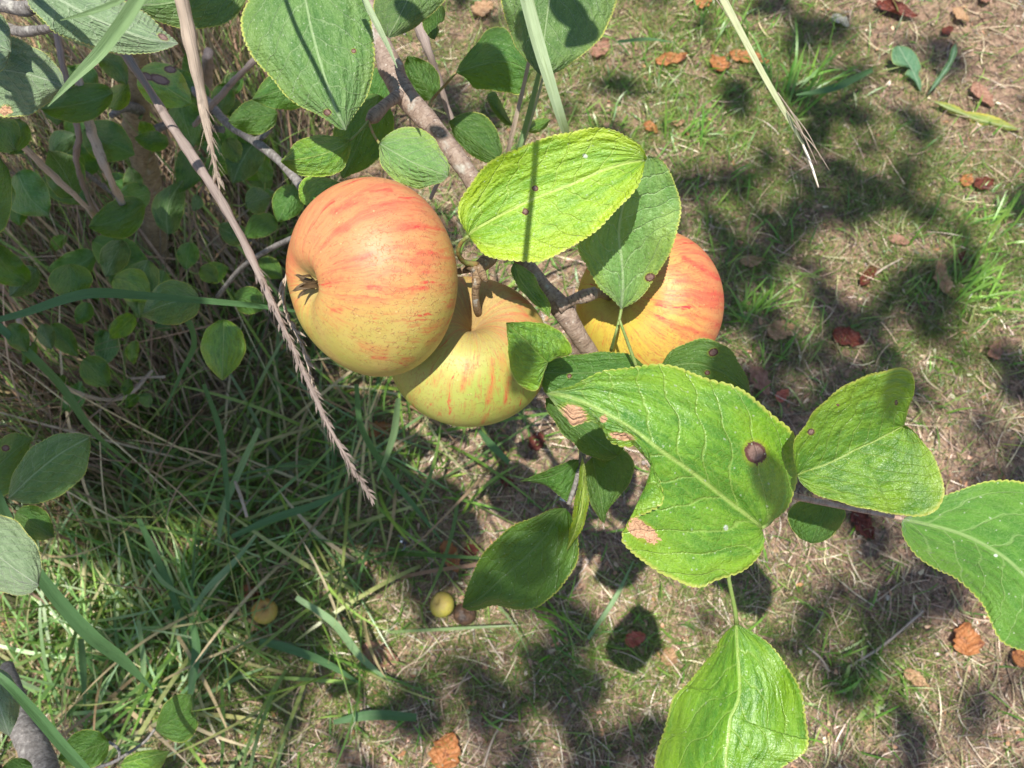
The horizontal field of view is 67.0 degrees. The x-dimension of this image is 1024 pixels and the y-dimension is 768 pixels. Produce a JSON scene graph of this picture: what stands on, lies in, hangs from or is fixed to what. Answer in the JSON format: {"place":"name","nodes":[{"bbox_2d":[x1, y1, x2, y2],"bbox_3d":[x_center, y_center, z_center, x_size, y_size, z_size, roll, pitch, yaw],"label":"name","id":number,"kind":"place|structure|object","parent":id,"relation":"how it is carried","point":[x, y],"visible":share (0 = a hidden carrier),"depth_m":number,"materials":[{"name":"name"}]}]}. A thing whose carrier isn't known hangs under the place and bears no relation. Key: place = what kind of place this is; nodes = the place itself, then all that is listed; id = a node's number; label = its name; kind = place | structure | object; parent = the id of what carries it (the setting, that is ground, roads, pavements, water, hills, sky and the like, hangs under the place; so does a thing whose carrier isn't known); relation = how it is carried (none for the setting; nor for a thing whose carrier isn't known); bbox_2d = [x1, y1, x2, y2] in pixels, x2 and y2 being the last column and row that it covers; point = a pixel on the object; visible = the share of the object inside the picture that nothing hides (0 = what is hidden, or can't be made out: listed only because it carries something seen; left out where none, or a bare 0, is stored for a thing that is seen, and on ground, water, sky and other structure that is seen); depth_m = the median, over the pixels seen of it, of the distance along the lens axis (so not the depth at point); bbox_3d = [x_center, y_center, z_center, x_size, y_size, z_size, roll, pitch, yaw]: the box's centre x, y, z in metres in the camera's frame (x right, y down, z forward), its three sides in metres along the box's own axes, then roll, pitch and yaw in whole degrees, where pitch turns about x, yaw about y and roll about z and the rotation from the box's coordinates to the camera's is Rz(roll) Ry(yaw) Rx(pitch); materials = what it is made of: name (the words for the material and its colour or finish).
{"place":"outdoors","nodes":[
{"label":"outdoors","id":0,"kind":"place"},
{"bbox_2d":[48,0,144,105],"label":"grass strand","id":1,"kind":"object","parent":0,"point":[117,28],"depth_m":0.28},
{"bbox_2d":[0,0,1023,767],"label":"ground","id":2,"kind":"structure","parent":0,"point":[1002,40],"depth_m":1.18,"materials":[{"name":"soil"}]},
{"bbox_2d":[137,620,145,728],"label":"grass strand","id":3,"kind":"object","parent":2,"relation":"on","point":[142,655],"depth_m":0.99},
{"bbox_2d":[0,0,303,418],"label":"bush","id":4,"kind":"object","parent":2,"relation":"on","point":[124,262],"visible":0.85,"depth_m":0.74,"materials":[{"name":"green plant"}]},
{"bbox_2d":[22,146,95,217],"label":"dry stalk","id":5,"kind":"object","parent":4,"relation":"attached to","point":[48,171],"visible":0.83,"depth_m":0.65,"materials":[{"name":"plant"}]},
{"bbox_2d":[0,323,130,462],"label":"grass strand","id":6,"kind":"object","parent":4,"relation":"attached to","point":[31,355],"depth_m":0.75},
{"bbox_2d":[53,32,97,212],"bbox_3d":[-0.416,-0.190,0.765,0.129,0.374,0.062,0,70,0],"label":"dry stalk","id":7,"kind":"object","parent":4,"relation":"attached to","point":[65,74],"visible":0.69,"depth_m":0.64,"materials":[{"name":"plant"}]},
{"bbox_2d":[0,433,197,767],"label":"apple branch","id":8,"kind":"object","parent":4,"relation":"attached to","point":[52,467],"visible":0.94,"depth_m":0.52,"materials":[{"name":"green plant"}]},
{"bbox_2d":[0,672,89,767],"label":"grass strand","id":9,"kind":"object","parent":8,"relation":"attached to","point":[53,735],"depth_m":0.41},
{"bbox_2d":[0,490,152,689],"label":"grass strand","id":10,"kind":"object","parent":8,"relation":"attached to","point":[80,625],"depth_m":0.53},
{"bbox_2d":[75,77,125,205],"bbox_3d":[-0.348,-0.205,0.659,0.015,0.107,0.060,0,70,0],"label":"dry stalk","id":11,"kind":"object","parent":4,"relation":"on","point":[96,143],"visible":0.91,"depth_m":0.65,"materials":[{"name":"plant"}]},
{"bbox_2d":[0,0,245,232],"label":"apple branch","id":12,"kind":"object","parent":4,"relation":"attached to","point":[31,80],"visible":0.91,"depth_m":0.33,"materials":[{"name":"green plant"}]},
{"bbox_2d":[60,0,124,20],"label":"grass strand","id":13,"kind":"object","parent":12,"relation":"on","point":[106,6],"depth_m":0.29},
{"bbox_2d":[0,288,294,321],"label":"grass strand","id":14,"kind":"object","parent":4,"relation":"attached to","point":[78,295],"depth_m":0.51},
{"bbox_2d":[174,0,229,201],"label":"dry stalk","id":15,"kind":"object","parent":4,"relation":"attached to","point":[188,31],"visible":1,"depth_m":0.29,"materials":[{"name":"plant"}]},
{"bbox_2d":[201,47,213,140],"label":"dry stalk","id":16,"kind":"object","parent":4,"relation":"attached to","point":[207,63],"visible":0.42,"depth_m":0.71,"materials":[{"name":"plant"}]},
{"bbox_2d":[192,58,256,127],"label":"dry stalk","id":17,"kind":"object","parent":4,"relation":"attached to","point":[231,83],"visible":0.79,"depth_m":0.62,"materials":[{"name":"plant"}]},
{"bbox_2d":[121,54,376,505],"bbox_3d":[-0.123,-0.054,0.364,0.013,0.085,0.239,-28,72,-10],"label":"dry stalk","id":18,"kind":"object","parent":4,"relation":"attached to","point":[193,157],"visible":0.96,"depth_m":0.36,"materials":[{"name":"plant"}]},
{"bbox_2d":[277,274,316,392],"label":"dry stalk","id":19,"kind":"object","parent":18,"relation":"attached to","point":[292,324],"visible":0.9,"depth_m":0.39,"materials":[{"name":"plant"}]},
{"bbox_2d":[228,0,1023,767],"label":"branch","id":20,"kind":"object","parent":4,"relation":"on","point":[716,444],"depth_m":0.35,"materials":[{"name":"plant"}]},
{"bbox_2d":[362,0,396,66],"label":"grass strand","id":21,"kind":"object","parent":20,"relation":"attached to","point":[373,17],"depth_m":0.32},
{"bbox_2d":[414,22,455,199],"bbox_3d":[-0.052,-0.190,0.530,0.026,0.097,0.084,-6,70,-2],"label":"dry stalk","id":22,"kind":"object","parent":20,"relation":"attached to","point":[423,37],"visible":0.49,"depth_m":0.50,"materials":[{"name":"plant"}]},
{"bbox_2d":[392,270,543,426],"bbox_3d":[-0.023,-0.019,0.409,0.086,0.086,0.084,0,70,0],"label":"apple","id":23,"kind":"object","parent":20,"relation":"hanging from","point":[461,375],"visible":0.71,"depth_m":0.38,"materials":[{"name":"yellow plant"}]},
{"bbox_2d":[505,61,529,153],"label":"grass strand","id":24,"kind":"object","parent":20,"relation":"attached to","point":[514,124],"depth_m":0.44},
{"bbox_2d":[516,73,540,149],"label":"grass strand","id":25,"kind":"object","parent":20,"relation":"attached to","point":[528,113],"depth_m":0.44},
{"bbox_2d":[523,77,542,144],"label":"grass strand","id":26,"kind":"object","parent":20,"relation":"attached to","point":[536,101],"depth_m":0.45,"materials":[{"name":"green plant"}]},
{"bbox_2d":[520,0,569,133],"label":"grass strand","id":27,"kind":"object","parent":20,"relation":"attached to","point":[536,35],"depth_m":0.33},
{"bbox_2d":[576,233,723,365],"bbox_3d":[0.079,-0.045,0.454,0.084,0.085,0.091,0,70,0],"label":"apple","id":28,"kind":"object","parent":20,"relation":"hanging from","point":[680,301],"visible":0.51,"depth_m":0.42,"materials":[{"name":"orange plant"}]},
{"bbox_2d":[0,421,322,767],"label":"sunlit grass","id":29,"kind":"structure","parent":2,"relation":"on","point":[181,571],"depth_m":1.05,"materials":[{"name":"plant"}]},
{"bbox_2d":[217,427,260,554],"bbox_3d":[-0.363,0.138,1.002,0.022,0.156,0.162,33,73,11],"label":"grass strand","id":30,"kind":"object","parent":29,"relation":"on","point":[240,468],"depth_m":1.01},
{"bbox_2d":[0,0,472,623],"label":"dry undergrowth","id":31,"kind":"object","parent":2,"relation":"on","point":[28,240],"visible":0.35,"depth_m":1.08,"materials":[{"name":"plant"}]},
{"bbox_2d":[16,318,153,401],"bbox_3d":[-0.496,-0.029,0.896,0.032,0.209,0.077,31,73,10],"label":"dry stalk","id":32,"kind":"object","parent":31,"relation":"on","point":[92,397],"visible":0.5,"depth_m":0.94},
{"bbox_2d":[127,375,165,379],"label":"twig","id":33,"kind":"object","parent":31,"relation":"on","point":[142,377],"visible":0.84,"depth_m":0.96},
{"bbox_2d":[157,319,196,416],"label":"grass strand","id":34,"kind":"object","parent":31,"relation":"attached to","point":[190,325],"depth_m":0.85},
{"bbox_2d":[251,598,277,623],"bbox_3d":[-0.340,0.312,1.062,0.035,0.034,0.035,0,70,0],"label":"fallen apple","id":35,"kind":"object","parent":2,"relation":"on","point":[266,617],"visible":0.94,"depth_m":1.05,"materials":[{"name":"yellow plant"}]},
{"bbox_2d":[0,48,600,767],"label":"long grass","id":36,"kind":"structure","parent":2,"relation":"on","point":[268,442],"depth_m":1.06,"materials":[{"name":"plant"}]},
{"bbox_2d":[78,639,86,715],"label":"grass strand","id":37,"kind":"object","parent":36,"relation":"on","point":[82,662],"depth_m":0.95},
{"bbox_2d":[136,518,187,665],"bbox_3d":[-0.445,0.280,1.000,0.012,0.174,0.185,-8,70,-3],"label":"grass strand","id":38,"kind":"object","parent":36,"relation":"on","point":[161,568],"depth_m":1.00},
{"bbox_2d":[147,559,206,605],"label":"grass strand","id":39,"kind":"object","parent":36,"relation":"on","point":[160,578],"depth_m":0.95},
{"bbox_2d":[188,616,200,693],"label":"grass strand","id":40,"kind":"object","parent":36,"relation":"on","point":[195,653],"depth_m":1.00},
{"bbox_2d":[202,384,229,544],"bbox_3d":[-0.366,0.109,0.970,0.010,0.207,0.160,7,70,3],"label":"grass strand","id":41,"kind":"object","parent":36,"relation":"on","point":[221,440],"depth_m":0.97},
{"bbox_2d":[191,532,258,611],"bbox_3d":[-0.372,0.244,1.006,0.012,0.022,0.127,40,75,13],"label":"grass strand","id":42,"kind":"object","parent":36,"relation":"on","point":[217,578],"depth_m":1.00},
{"bbox_2d":[234,481,247,517],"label":"twig","id":43,"kind":"object","parent":36,"relation":"on","point":[241,498],"visible":1,"depth_m":0.91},
{"bbox_2d":[231,485,351,538],"bbox_3d":[-0.276,0.163,0.975,0.157,0.027,0.011,-24,72,-8],"label":"grass strand","id":44,"kind":"object","parent":36,"relation":"on","point":[286,514],"depth_m":0.96},
{"bbox_2d":[295,595,392,683],"bbox_3d":[-0.216,0.337,1.021,0.162,0.083,0.018,41,75,13],"label":"grass strand","id":45,"kind":"object","parent":36,"relation":"on","point":[340,630],"depth_m":1.00},
{"bbox_2d":[354,384,441,541],"bbox_3d":[-0.144,0.113,0.953,0.026,0.272,0.152,-28,72,-10],"label":"grass strand","id":46,"kind":"object","parent":36,"relation":"on","point":[379,461],"depth_m":0.96},
{"bbox_2d":[377,398,400,481],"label":"grass strand","id":47,"kind":"object","parent":46,"relation":"attached to","point":[394,431],"depth_m":0.92},
{"bbox_2d":[478,430,510,464],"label":"grass strand","id":48,"kind":"object","parent":36,"relation":"on","point":[493,446],"depth_m":1.00},
{"bbox_2d":[258,638,361,683],"bbox_3d":[-0.257,0.368,1.027,0.149,0.077,0.017,22,72,8],"label":"grass strand","id":49,"kind":"object","parent":2,"relation":"on","point":[298,652],"depth_m":1.01},
{"bbox_2d":[333,710,416,724],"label":"grass strand","id":50,"kind":"object","parent":2,"relation":"on","point":[381,715],"depth_m":1.00},
{"bbox_2d":[368,421,390,438],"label":"fallen leaf","id":51,"kind":"object","parent":2,"relation":"on","point":[383,424],"visible":0.59,"depth_m":1.16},
{"bbox_2d":[361,640,398,666],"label":"fallen leaf","id":52,"kind":"object","parent":2,"relation":"on","point":[364,647],"visible":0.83,"depth_m":1.06,"materials":[{"name":"plant"}]},
{"bbox_2d":[430,592,453,617],"bbox_3d":[-0.096,0.302,1.061,0.033,0.032,0.034,0,70,0],"label":"fallen apple","id":53,"kind":"object","parent":2,"relation":"on","point":[441,604],"visible":1,"depth_m":1.05,"materials":[{"name":"food"}]},
{"bbox_2d":[428,732,461,767],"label":"fallen leaf","id":54,"kind":"object","parent":2,"relation":"on","point":[440,754],"visible":1,"depth_m":1.01,"materials":[{"name":"plant"}]},
{"bbox_2d":[439,540,459,571],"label":"fallen leaf","id":55,"kind":"object","parent":2,"relation":"on","point":[452,549],"visible":0.56,"depth_m":1.09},
{"bbox_2d":[453,603,475,625],"bbox_3d":[-0.065,0.315,1.059,0.031,0.030,0.030,0,70,0],"label":"fallen apple","id":56,"kind":"object","parent":2,"relation":"on","point":[462,616],"visible":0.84,"depth_m":1.05,"materials":[{"name":"brown plant"}]},
{"bbox_2d":[464,543,479,555],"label":"fallen leaf","id":57,"kind":"object","parent":2,"relation":"on","point":[472,547],"visible":0.88,"depth_m":1.09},
{"bbox_2d":[471,0,492,15],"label":"fallen leaf","id":58,"kind":"object","parent":2,"relation":"on","point":[485,7],"visible":0.98,"depth_m":1.44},
{"bbox_2d":[480,625,503,661],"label":"twig","id":59,"kind":"object","parent":2,"relation":"on","point":[496,652],"visible":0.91,"depth_m":1.06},
{"bbox_2d":[483,722,502,766],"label":"twig","id":60,"kind":"object","parent":2,"relation":"on","point":[497,730],"visible":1,"depth_m":1.02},
{"bbox_2d":[501,477,517,486],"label":"fallen leaf","id":61,"kind":"object","parent":2,"relation":"on","point":[506,483],"visible":0.66,"depth_m":1.13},
{"bbox_2d":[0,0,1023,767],"bbox_3d":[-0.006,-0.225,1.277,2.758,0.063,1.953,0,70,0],"label":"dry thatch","id":62,"kind":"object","parent":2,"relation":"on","point":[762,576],"visible":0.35,"depth_m":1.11,"materials":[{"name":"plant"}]},
{"bbox_2d":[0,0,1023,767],"bbox_3d":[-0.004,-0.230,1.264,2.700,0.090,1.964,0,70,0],"label":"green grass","id":63,"kind":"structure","parent":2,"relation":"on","point":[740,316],"depth_m":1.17,"materials":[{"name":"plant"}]},
{"bbox_2d":[1,0,1023,767],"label":"leaf fragments","id":64,"kind":"object","parent":2,"relation":"on","point":[825,740],"visible":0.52,"depth_m":1.10,"materials":[{"name":"plant"}]},
{"bbox_2d":[528,431,544,450],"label":"fallen leaf","id":65,"kind":"object","parent":2,"relation":"on","point":[532,444],"visible":0.98,"depth_m":1.15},
{"bbox_2d":[531,594,618,688],"bbox_3d":[0.070,0.315,1.052,0.176,0.068,0.096,41,75,14],"label":"grass tuft","id":66,"kind":"object","parent":2,"relation":"on","point":[555,613],"visible":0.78,"depth_m":1.06,"materials":[{"name":"plant"}]},
{"bbox_2d":[590,39,608,56],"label":"fallen leaf","id":67,"kind":"object","parent":2,"relation":"on","point":[598,47],"visible":0.96,"depth_m":1.42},
{"bbox_2d":[587,560,634,639],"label":"grass strand","id":68,"kind":"object","parent":2,"relation":"on","point":[610,604],"depth_m":1.07},
{"bbox_2d":[625,631,645,647],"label":"fallen leaf","id":69,"kind":"object","parent":2,"relation":"on","point":[635,636],"visible":1,"depth_m":1.07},
{"bbox_2d":[618,37,675,42],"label":"grass strand","id":70,"kind":"object","parent":2,"relation":"on","point":[638,39],"depth_m":1.24},
{"bbox_2d":[643,120,657,132],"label":"fallen leaf","id":71,"kind":"object","parent":2,"relation":"on","point":[652,124],"visible":1,"depth_m":1.34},
{"bbox_2d":[660,648,677,665],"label":"fallen leaf","id":72,"kind":"object","parent":2,"relation":"on","point":[672,657],"visible":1,"depth_m":1.06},
{"bbox_2d":[656,52,687,65],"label":"fallen leaf","id":73,"kind":"object","parent":2,"relation":"on","point":[679,57],"visible":0.98,"depth_m":1.39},
{"bbox_2d":[662,94,736,164],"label":"grass tuft","id":74,"kind":"object","parent":2,"relation":"on","point":[702,131],"visible":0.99,"depth_m":1.33,"materials":[{"name":"plant"}]},
{"bbox_2d":[693,0,712,7],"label":"fallen leaf","id":75,"kind":"object","parent":2,"relation":"on","point":[701,5],"visible":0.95,"depth_m":1.44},
{"bbox_2d":[710,54,730,70],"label":"fallen leaf","id":76,"kind":"object","parent":2,"relation":"on","point":[714,61],"visible":0.98,"depth_m":1.38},
{"bbox_2d":[693,0,763,45],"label":"grass tuft","id":77,"kind":"object","parent":2,"relation":"on","point":[725,25],"visible":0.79,"depth_m":1.42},
{"bbox_2d":[729,49,769,63],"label":"fallen leaf","id":78,"kind":"object","parent":2,"relation":"on","point":[740,53],"visible":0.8,"depth_m":1.39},
{"bbox_2d":[740,255,764,266],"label":"fallen leaf","id":79,"kind":"object","parent":2,"relation":"on","point":[749,260],"visible":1,"depth_m":1.25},
{"bbox_2d":[749,365,770,394],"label":"fallen leaf","id":80,"kind":"object","parent":2,"relation":"on","point":[760,377],"visible":0.98,"depth_m":1.19,"materials":[{"name":"plant"}]},
{"bbox_2d":[724,273,804,328],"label":"grass tuft","id":81,"kind":"object","parent":2,"relation":"on","point":[758,303],"visible":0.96,"depth_m":1.21,"materials":[{"name":"plant"}]},
{"bbox_2d":[767,319,794,340],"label":"fallen leaf","id":82,"kind":"object","parent":2,"relation":"on","point":[779,325],"visible":1,"depth_m":1.21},
{"bbox_2d":[775,389,788,402],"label":"fallen leaf","id":83,"kind":"object","parent":2,"relation":"on","point":[783,394],"visible":1,"depth_m":1.19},
{"bbox_2d":[758,303,824,368],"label":"grass tuft","id":84,"kind":"object","parent":2,"relation":"on","point":[805,343],"visible":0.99,"depth_m":1.20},
{"bbox_2d":[751,13,864,117],"bbox_3d":[0.531,-0.575,1.348,0.173,0.107,0.179,-17,71,-6],"label":"grass tuft","id":85,"kind":"object","parent":2,"relation":"on","point":[814,74],"visible":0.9,"depth_m":1.36,"materials":[{"name":"plant"}]},
{"bbox_2d":[796,67,872,94],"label":"grass strand","id":86,"kind":"object","parent":85,"relation":"attached to","point":[847,82],"depth_m":1.31},
{"bbox_2d":[832,13,849,26],"bbox_3d":[0.610,-0.677,1.438,0.029,0.007,0.032,0,70,0],"label":"stone","id":87,"kind":"object","parent":2,"relation":"on","point":[842,22],"visible":0.97,"depth_m":1.44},
{"bbox_2d":[832,326,863,346],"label":"fallen leaf","id":88,"kind":"object","parent":2,"relation":"on","point":[853,338],"visible":1,"depth_m":1.21,"materials":[{"name":"plant"}]},
{"bbox_2d":[850,511,874,538],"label":"fallen leaf","id":89,"kind":"object","parent":2,"relation":"on","point":[861,519],"visible":0.96,"depth_m":1.12,"materials":[{"name":"plant"}]},
{"bbox_2d":[860,265,876,285],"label":"fallen leaf","id":90,"kind":"object","parent":2,"relation":"on","point":[863,280],"visible":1,"depth_m":1.25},
{"bbox_2d":[842,635,904,701],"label":"weed clump","id":91,"kind":"object","parent":2,"relation":"on","point":[871,678],"visible":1,"depth_m":1.04,"materials":[{"name":"plant"}]},
{"bbox_2d":[855,684,908,734],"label":"weed clump","id":92,"kind":"object","parent":2,"relation":"on","point":[878,710],"visible":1,"depth_m":1.04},
{"bbox_2d":[848,610,923,666],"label":"twig","id":93,"kind":"object","parent":2,"relation":"on","point":[896,634],"visible":1,"depth_m":1.06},
{"bbox_2d":[875,0,918,16],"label":"fallen leaf","id":94,"kind":"object","parent":2,"relation":"on","point":[890,5],"visible":0.98,"depth_m":1.45,"materials":[{"name":"plant"}]},
{"bbox_2d":[888,234,909,244],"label":"fallen leaf","id":95,"kind":"object","parent":2,"relation":"on","point":[899,238],"visible":1,"depth_m":1.27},
{"bbox_2d":[894,272,934,313],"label":"grass tuft","id":96,"kind":"object","parent":2,"relation":"on","point":[918,302],"visible":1,"depth_m":1.24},
{"bbox_2d":[904,668,930,689],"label":"fallen leaf","id":97,"kind":"object","parent":2,"relation":"on","point":[913,675],"visible":1,"depth_m":1.05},
{"bbox_2d":[933,261,952,292],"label":"fallen leaf","id":98,"kind":"object","parent":2,"relation":"on","point":[948,282],"visible":0.99,"depth_m":1.24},
{"bbox_2d":[942,25,953,33],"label":"fallen leaf","id":99,"kind":"object","parent":2,"relation":"on","point":[948,30],"visible":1,"depth_m":1.44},
{"bbox_2d":[891,43,1019,130],"bbox_3d":[0.786,-0.525,1.366,0.078,0.075,0.258,-42,75,-14],"label":"dandelion","id":100,"kind":"object","parent":2,"relation":"on","point":[904,56],"visible":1,"depth_m":1.38,"materials":[{"name":"green plant"}]},
{"bbox_2d":[952,7,968,21],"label":"fallen leaf","id":101,"kind":"object","parent":2,"relation":"on","point":[959,12],"visible":1,"depth_m":1.45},
{"bbox_2d":[956,250,967,264],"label":"fallen leaf","id":102,"kind":"object","parent":2,"relation":"on","point":[961,256],"visible":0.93,"depth_m":1.27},
{"bbox_2d":[960,173,973,185],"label":"fallen leaf","id":103,"kind":"object","parent":2,"relation":"on","point":[970,179],"visible":1,"depth_m":1.33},
{"bbox_2d":[953,622,984,655],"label":"fallen leaf","id":104,"kind":"object","parent":2,"relation":"on","point":[975,641],"visible":1,"depth_m":1.06,"materials":[{"name":"plant"}]},
{"bbox_2d":[971,82,993,106],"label":"fallen leaf","id":105,"kind":"object","parent":2,"relation":"on","point":[977,89],"visible":1,"depth_m":1.39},
{"bbox_2d":[974,176,993,189],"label":"fallen leaf","id":106,"kind":"object","parent":2,"relation":"on","point":[979,182],"visible":1,"depth_m":1.33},
{"bbox_2d":[950,233,1023,313],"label":"grass tuft","id":107,"kind":"object","parent":2,"relation":"on","point":[977,278],"visible":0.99,"depth_m":1.23,"materials":[{"name":"plant"}]},
{"bbox_2d":[966,190,1023,244],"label":"grass tuft","id":108,"kind":"object","parent":2,"relation":"on","point":[999,212],"visible":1,"depth_m":1.29,"materials":[{"name":"plant"}]},
{"bbox_2d":[987,339,1002,359],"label":"fallen leaf","id":109,"kind":"object","parent":2,"relation":"on","point":[997,356],"visible":1,"depth_m":1.21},
{"bbox_2d":[1012,650,1023,666],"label":"fallen leaf","id":110,"kind":"object","parent":2,"relation":"on","point":[1018,658],"visible":0.89,"depth_m":1.05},
{"bbox_2d":[716,0,828,187],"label":"grass culm","id":111,"kind":"object","parent":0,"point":[730,12],"depth_m":0.34,"materials":[{"name":"beige plant"}]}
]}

